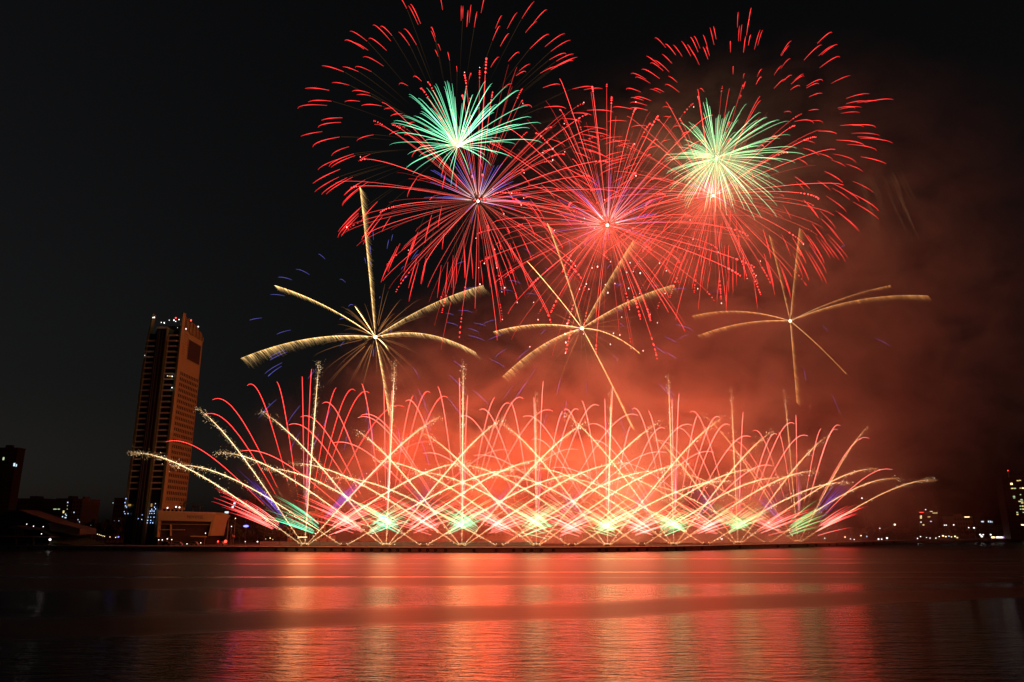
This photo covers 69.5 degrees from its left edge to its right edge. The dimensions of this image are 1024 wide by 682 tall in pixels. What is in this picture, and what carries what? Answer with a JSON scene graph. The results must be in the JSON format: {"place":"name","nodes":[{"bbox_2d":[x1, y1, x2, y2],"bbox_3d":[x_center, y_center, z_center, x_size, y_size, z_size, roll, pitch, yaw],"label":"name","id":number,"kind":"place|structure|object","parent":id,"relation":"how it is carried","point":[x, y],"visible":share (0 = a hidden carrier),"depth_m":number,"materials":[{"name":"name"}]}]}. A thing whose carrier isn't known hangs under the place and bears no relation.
{"place":"outdoors","nodes":[
{"label":"outdoors","id":0,"kind":"place"},
{"bbox_2d":[0,445,25,510],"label":"tower block","id":1,"kind":"structure","parent":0,"point":[11,461],"depth_m":632.85,"materials":[{"name":"black concrete"}]},
{"bbox_2d":[0,450,16,479],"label":"windows","id":2,"kind":"structure","parent":1,"relation":"in","point":[2,450],"depth_m":633.42,"materials":[{"name":"black glass"}]},
{"bbox_2d":[16,496,55,514],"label":"apartment block","id":3,"kind":"structure","parent":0,"point":[42,503],"depth_m":704.17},
{"bbox_2d":[53,496,77,533],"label":"office block","id":4,"kind":"structure","parent":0,"point":[63,509],"depth_m":683.06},
{"bbox_2d":[50,533,106,544],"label":"grass bank","id":5,"kind":"structure","parent":0,"point":[69,539],"depth_m":442.32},
{"bbox_2d":[0,510,95,544],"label":"folded roof hall","id":6,"kind":"structure","parent":5,"relation":"on","point":[30,526],"depth_m":448.99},
{"bbox_2d":[71,497,100,538],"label":"slab block","id":7,"kind":"structure","parent":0,"point":[85,509],"depth_m":692.09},
{"bbox_2d":[253,512,288,541],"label":"glass hall","id":8,"kind":"structure","parent":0,"point":[274,521],"depth_m":543.46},
{"bbox_2d":[0,530,1023,681],"bbox_3d":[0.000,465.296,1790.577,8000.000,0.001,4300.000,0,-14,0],"label":"water","id":9,"kind":"structure","parent":0,"point":[929,612],"depth_m":112.12,"materials":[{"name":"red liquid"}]},
{"bbox_2d":[0,539,1023,552],"bbox_3d":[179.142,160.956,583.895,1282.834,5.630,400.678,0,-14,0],"label":"quay wall","id":10,"kind":"structure","parent":9,"relation":"in","point":[423,549],"depth_m":414.72,"materials":[{"name":"concrete"}]},
{"bbox_2d":[994,470,1023,538],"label":"tower block","id":11,"kind":"structure","parent":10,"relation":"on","point":[1010,493],"depth_m":685.05,"materials":[{"name":"black concrete"}]},
{"bbox_2d":[1003,480,1023,508],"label":"windows","id":12,"kind":"structure","parent":11,"relation":"in","point":[1003,480],"depth_m":686.73,"materials":[{"name":"black glass"}]},
{"bbox_2d":[0,0,1023,527],"label":"sky","id":13,"kind":"structure","parent":0,"point":[581,263],"materials":[{"name":"black"}]},
{"bbox_2d":[94,528,1003,546],"bbox_3d":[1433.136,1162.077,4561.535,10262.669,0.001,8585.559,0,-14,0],"label":"ground","id":14,"kind":"structure","parent":0,"point":[592,537],"depth_m":783.41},
{"bbox_2d":[91,524,101,540],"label":"tree","id":15,"kind":"object","parent":14,"relation":"on","point":[99,528],"visible":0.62,"depth_m":508.88,"materials":[{"name":"black plant"}]},
{"bbox_2d":[94,526,107,541],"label":"tree","id":16,"kind":"object","parent":14,"relation":"on","point":[102,534],"visible":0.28,"depth_m":534.10,"materials":[{"name":"black plant"}]},
{"bbox_2d":[109,495,126,539],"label":"apartment block","id":17,"kind":"structure","parent":14,"relation":"on","point":[118,508],"depth_m":643.19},
{"bbox_2d":[123,312,203,543],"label":"hotel tower","id":18,"kind":"structure","parent":14,"relation":"on","point":[159,467],"depth_m":492.12,"materials":[{"name":"concrete"}]},
{"bbox_2d":[173,371,197,451],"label":"windows","id":19,"kind":"structure","parent":18,"relation":"in","point":[180,371],"depth_m":509.71,"materials":[{"name":"black glass"}]},
{"bbox_2d":[161,542,170,545],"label":"parked van","id":20,"kind":"object","parent":14,"relation":"on","point":[165,543],"visible":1,"depth_m":429.23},
{"bbox_2d":[173,542,182,545],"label":"parked van","id":21,"kind":"object","parent":14,"relation":"on","point":[177,543],"visible":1,"depth_m":429.81,"materials":[{"name":"paint"}]},
{"bbox_2d":[157,506,229,543],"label":"hotel podium","id":22,"kind":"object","parent":14,"relation":"on","point":[183,527],"visible":1,"depth_m":461.60,"materials":[{"name":"stone"}]},
{"bbox_2d":[224,524,232,539],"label":"tree","id":23,"kind":"object","parent":14,"relation":"on","point":[228,528],"visible":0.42,"depth_m":499.44,"materials":[{"name":"black plant"}]},
{"bbox_2d":[225,520,241,542],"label":"tree","id":24,"kind":"object","parent":14,"relation":"on","point":[233,523],"visible":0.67,"depth_m":506.51,"materials":[{"name":"black plant"}]},
{"bbox_2d":[224,497,246,539],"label":"apartment block","id":25,"kind":"structure","parent":14,"relation":"on","point":[236,507],"depth_m":625.72,"materials":[{"name":"brown concrete"}]},
{"bbox_2d":[235,528,246,543],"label":"tree","id":26,"kind":"object","parent":14,"relation":"on","point":[237,530],"visible":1,"depth_m":490.85,"materials":[{"name":"black plant"}]},
{"bbox_2d":[246,529,255,542],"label":"tree","id":27,"kind":"object","parent":14,"relation":"on","point":[250,534],"visible":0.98,"depth_m":505.91,"materials":[{"name":"black plant"}]},
{"bbox_2d":[243,497,264,539],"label":"apartment block","id":28,"kind":"structure","parent":14,"relation":"on","point":[254,507],"depth_m":643.82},
{"bbox_2d":[248,525,265,542],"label":"tree","id":29,"kind":"object","parent":14,"relation":"on","point":[259,533],"visible":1,"depth_m":497.79,"materials":[{"name":"black plant"}]},
{"bbox_2d":[259,526,271,540],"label":"tree","id":30,"kind":"object","parent":14,"relation":"on","point":[266,533],"visible":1,"depth_m":498.46,"materials":[{"name":"black plant"}]},
{"bbox_2d":[260,541,279,545],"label":"hoarding","id":31,"kind":"object","parent":14,"relation":"on","point":[272,543],"visible":1,"depth_m":440.11,"materials":[{"name":"concrete"}]},
{"bbox_2d":[269,529,279,540],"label":"tree","id":32,"kind":"object","parent":14,"relation":"on","point":[273,535],"visible":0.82,"depth_m":508.89,"materials":[{"name":"black plant"}]},
{"bbox_2d":[277,529,284,540],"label":"tree","id":33,"kind":"object","parent":14,"relation":"on","point":[280,533],"visible":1,"depth_m":511.69,"materials":[{"name":"brown plant"}]},
{"bbox_2d":[280,541,299,545],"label":"hoarding","id":34,"kind":"object","parent":14,"relation":"on","point":[289,543],"visible":1,"depth_m":438.39,"materials":[{"name":"concrete"}]},
{"bbox_2d":[284,520,302,540],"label":"tree","id":35,"kind":"object","parent":14,"relation":"on","point":[289,526],"visible":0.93,"depth_m":496.79,"materials":[{"name":"green plant"}]},
{"bbox_2d":[292,527,321,543],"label":"shop pavilion","id":36,"kind":"structure","parent":14,"relation":"on","point":[306,534],"depth_m":483.67,"materials":[{"name":"stone"}]},
{"bbox_2d":[300,542,319,545],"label":"hoarding","id":37,"kind":"object","parent":14,"relation":"on","point":[311,543],"visible":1,"depth_m":436.43,"materials":[{"name":"concrete"}]},
{"bbox_2d":[287,511,336,541],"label":"public building","id":38,"kind":"structure","parent":14,"relation":"on","point":[308,518],"depth_m":529.75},
{"bbox_2d":[310,521,321,529],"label":"tree","id":39,"kind":"object","parent":14,"relation":"on","point":[313,523],"visible":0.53,"depth_m":512.05,"materials":[{"name":"green plant"}]},
{"bbox_2d":[320,542,339,545],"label":"hoarding","id":40,"kind":"object","parent":14,"relation":"on","point":[329,543],"visible":1,"depth_m":434.21,"materials":[{"name":"concrete"}]},
{"bbox_2d":[325,524,336,541],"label":"tree","id":41,"kind":"object","parent":14,"relation":"on","point":[327,533],"visible":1,"depth_m":496.38,"materials":[{"name":"brown plant"}]},
{"bbox_2d":[340,542,359,545],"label":"hoarding","id":42,"kind":"object","parent":14,"relation":"on","point":[351,543],"visible":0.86,"depth_m":431.35,"materials":[{"name":"concrete"}]},
{"bbox_2d":[360,542,379,545],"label":"hoarding","id":43,"kind":"object","parent":14,"relation":"on","point":[369,543],"visible":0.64,"depth_m":428.80,"materials":[{"name":"concrete"}]},
{"bbox_2d":[360,517,395,540],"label":"apartment block","id":44,"kind":"structure","parent":14,"relation":"on","point":[377,529],"depth_m":581.53,"materials":[{"name":"stone"}]},
{"bbox_2d":[380,542,399,545],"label":"hoarding","id":45,"kind":"object","parent":14,"relation":"on","point":[391,543],"visible":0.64,"depth_m":426.02,"materials":[{"name":"concrete"}]},
{"bbox_2d":[400,542,419,545],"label":"hoarding","id":46,"kind":"object","parent":14,"relation":"on","point":[409,543],"visible":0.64,"depth_m":424.05,"materials":[{"name":"concrete"}]},
{"bbox_2d":[410,508,428,539],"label":"apartment block","id":47,"kind":"structure","parent":14,"relation":"on","point":[419,519],"depth_m":621.49,"materials":[{"name":"stone"}]},
{"bbox_2d":[420,542,439,545],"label":"hoarding","id":48,"kind":"object","parent":14,"relation":"on","point":[431,543],"visible":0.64,"depth_m":422.85,"materials":[{"name":"concrete"}]},
{"bbox_2d":[440,542,459,545],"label":"hoarding","id":49,"kind":"object","parent":14,"relation":"on","point":[449,543],"visible":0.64,"depth_m":422.05,"materials":[{"name":"concrete"}]},
{"bbox_2d":[460,542,479,545],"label":"hoarding","id":50,"kind":"object","parent":14,"relation":"on","point":[471,543],"visible":0.79,"depth_m":421.17,"materials":[{"name":"concrete"}]},
{"bbox_2d":[480,542,499,545],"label":"hoarding","id":51,"kind":"object","parent":14,"relation":"on","point":[488,543],"visible":0.86,"depth_m":420.41,"materials":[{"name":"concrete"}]},
{"bbox_2d":[500,542,519,545],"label":"hoarding","id":52,"kind":"object","parent":14,"relation":"on","point":[510,543],"visible":0.86,"depth_m":420.77,"materials":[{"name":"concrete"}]},
{"bbox_2d":[520,542,539,545],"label":"hoarding","id":53,"kind":"object","parent":14,"relation":"on","point":[527,543],"visible":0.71,"depth_m":422.27,"materials":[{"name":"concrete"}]},
{"bbox_2d":[563,524,582,541],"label":"apartment block","id":54,"kind":"structure","parent":14,"relation":"on","point":[572,533],"depth_m":541.89,"materials":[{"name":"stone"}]},
{"bbox_2d":[634,515,664,539],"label":"apartment block","id":55,"kind":"structure","parent":14,"relation":"on","point":[648,527],"depth_m":640.03,"materials":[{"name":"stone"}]},
{"bbox_2d":[811,524,820,537],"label":"tree","id":56,"kind":"object","parent":14,"relation":"on","point":[816,527],"visible":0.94,"depth_m":736.64,"materials":[{"name":"brown plant"}]},
{"bbox_2d":[819,523,830,537],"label":"tree","id":57,"kind":"object","parent":14,"relation":"on","point":[825,530],"visible":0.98,"depth_m":740.69,"materials":[{"name":"plant"}]},
{"bbox_2d":[827,524,834,537],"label":"tree","id":58,"kind":"object","parent":14,"relation":"on","point":[830,527],"visible":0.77,"depth_m":773.18,"materials":[{"name":"plant"}]},
{"bbox_2d":[855,527,862,538],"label":"tree","id":59,"kind":"object","parent":14,"relation":"on","point":[858,530],"visible":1,"depth_m":709.64,"materials":[{"name":"plant"}]},
{"bbox_2d":[884,527,891,538],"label":"tree","id":60,"kind":"object","parent":14,"relation":"on","point":[887,530],"visible":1,"depth_m":715.20,"materials":[{"name":"plant"}]},
{"bbox_2d":[889,523,900,537],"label":"tree","id":61,"kind":"object","parent":14,"relation":"on","point":[894,528],"visible":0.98,"depth_m":717.99,"materials":[{"name":"plant"}]},
{"bbox_2d":[911,528,921,534],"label":"tree","id":62,"kind":"object","parent":14,"relation":"on","point":[917,531],"visible":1,"depth_m":707.40,"materials":[{"name":"plant"}]},
{"bbox_2d":[907,509,939,535],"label":"apartment block","id":63,"kind":"structure","parent":14,"relation":"on","point":[923,520],"depth_m":875.37,"materials":[{"name":"brown concrete"}]},
{"bbox_2d":[930,526,937,534],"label":"tree","id":64,"kind":"object","parent":14,"relation":"on","point":[933,529],"visible":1,"depth_m":735.71,"materials":[{"name":"plant"}]},
{"bbox_2d":[948,524,957,535],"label":"tree","id":65,"kind":"object","parent":14,"relation":"on","point":[951,528],"visible":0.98,"depth_m":730.33,"materials":[{"name":"plant"}]},
{"bbox_2d":[942,514,974,535],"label":"apartment block","id":66,"kind":"structure","parent":14,"relation":"on","point":[961,521],"depth_m":874.82,"materials":[{"name":"stone"}]},
{"bbox_2d":[957,527,963,537],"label":"tree","id":67,"kind":"object","parent":14,"relation":"on","point":[960,530],"visible":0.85,"depth_m":756.09,"materials":[{"name":"plant"}]},
{"bbox_2d":[970,525,979,537],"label":"tree","id":68,"kind":"object","parent":14,"relation":"on","point":[975,528],"visible":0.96,"depth_m":722.72,"materials":[{"name":"plant"}]},
{"bbox_2d":[965,513,995,535],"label":"office block","id":69,"kind":"structure","parent":14,"relation":"on","point":[979,519],"depth_m":893.53,"materials":[{"name":"black"}]},
{"bbox_2d":[979,525,989,537],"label":"tree","id":70,"kind":"object","parent":14,"relation":"on","point":[984,531],"visible":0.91,"depth_m":734.97,"materials":[{"name":"plant"}]}
]}

